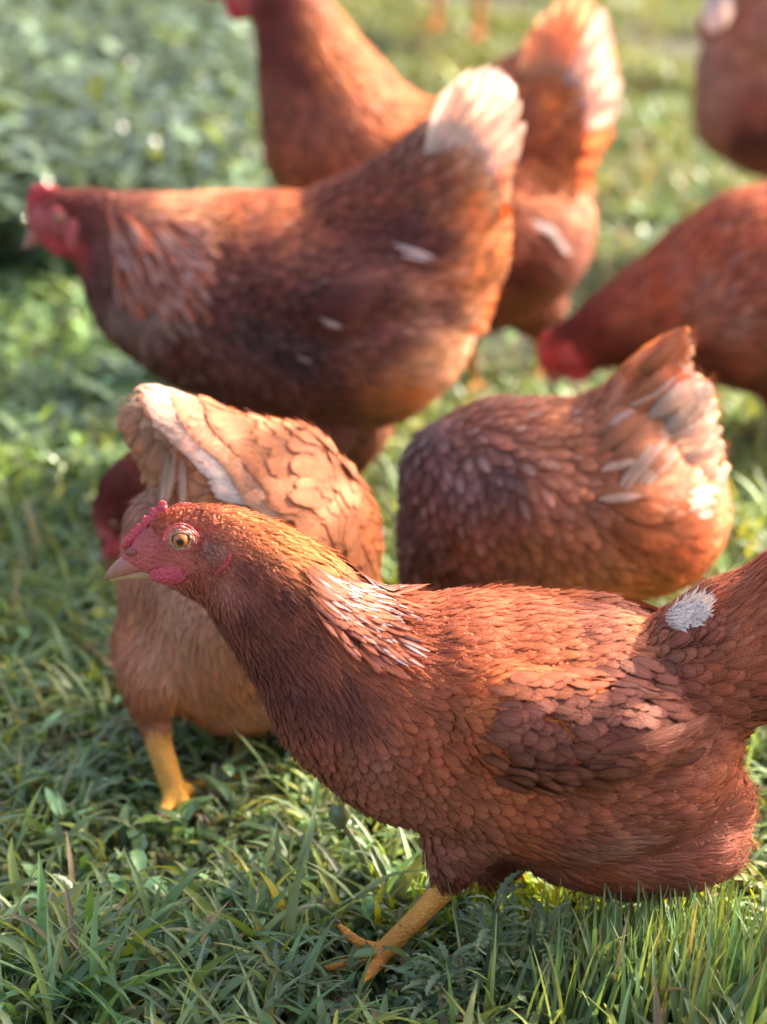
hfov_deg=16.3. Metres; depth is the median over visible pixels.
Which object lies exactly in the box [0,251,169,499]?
leafy weeds
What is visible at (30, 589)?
grass
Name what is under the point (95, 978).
grass tuft
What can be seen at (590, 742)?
hen
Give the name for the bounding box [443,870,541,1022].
thistle
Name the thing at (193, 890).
grass tuft
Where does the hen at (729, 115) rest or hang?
on the ground at (676, 44)
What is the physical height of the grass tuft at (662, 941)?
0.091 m
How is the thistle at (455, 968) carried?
on the ground at (676, 44)
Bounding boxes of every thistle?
[237,943,343,1023]
[380,939,483,1023]
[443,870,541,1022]
[481,897,582,1021]
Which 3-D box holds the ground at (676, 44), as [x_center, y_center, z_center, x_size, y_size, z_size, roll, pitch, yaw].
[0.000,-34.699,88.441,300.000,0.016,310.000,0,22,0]
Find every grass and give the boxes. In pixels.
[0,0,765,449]
[0,365,766,1023]
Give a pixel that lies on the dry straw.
(624, 174)
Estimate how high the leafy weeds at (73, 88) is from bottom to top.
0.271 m
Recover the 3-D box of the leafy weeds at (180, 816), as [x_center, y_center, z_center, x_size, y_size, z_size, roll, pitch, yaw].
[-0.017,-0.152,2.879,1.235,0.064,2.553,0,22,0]
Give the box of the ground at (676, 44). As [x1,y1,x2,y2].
[0,0,765,1023]
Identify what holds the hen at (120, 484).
on the ground at (676, 44)
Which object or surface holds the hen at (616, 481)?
on the ground at (676, 44)
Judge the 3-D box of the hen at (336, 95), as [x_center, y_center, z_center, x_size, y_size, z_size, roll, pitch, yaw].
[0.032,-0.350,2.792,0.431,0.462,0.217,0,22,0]
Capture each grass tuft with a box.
[0,852,272,1023]
[59,832,350,1008]
[178,833,766,960]
[351,874,766,1023]
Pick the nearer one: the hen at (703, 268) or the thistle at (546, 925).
the thistle at (546, 925)
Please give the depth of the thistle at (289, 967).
1.73 m
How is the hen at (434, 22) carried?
on the ground at (676, 44)
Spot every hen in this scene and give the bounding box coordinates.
[23,65,525,476]
[92,451,146,571]
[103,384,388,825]
[104,500,766,990]
[223,0,622,391]
[393,326,735,601]
[422,0,485,39]
[536,182,766,444]
[692,0,766,181]
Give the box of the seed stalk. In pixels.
[328,793,374,893]
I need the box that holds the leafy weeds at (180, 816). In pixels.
[0,98,766,1021]
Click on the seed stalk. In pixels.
(339, 813)
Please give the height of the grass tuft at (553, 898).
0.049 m
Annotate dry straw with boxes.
[0,0,761,1023]
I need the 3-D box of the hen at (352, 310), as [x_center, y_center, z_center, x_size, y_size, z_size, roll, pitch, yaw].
[-0.099,-0.190,2.425,0.449,0.442,0.237,0,22,0]
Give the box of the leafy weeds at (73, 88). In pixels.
[0,0,278,305]

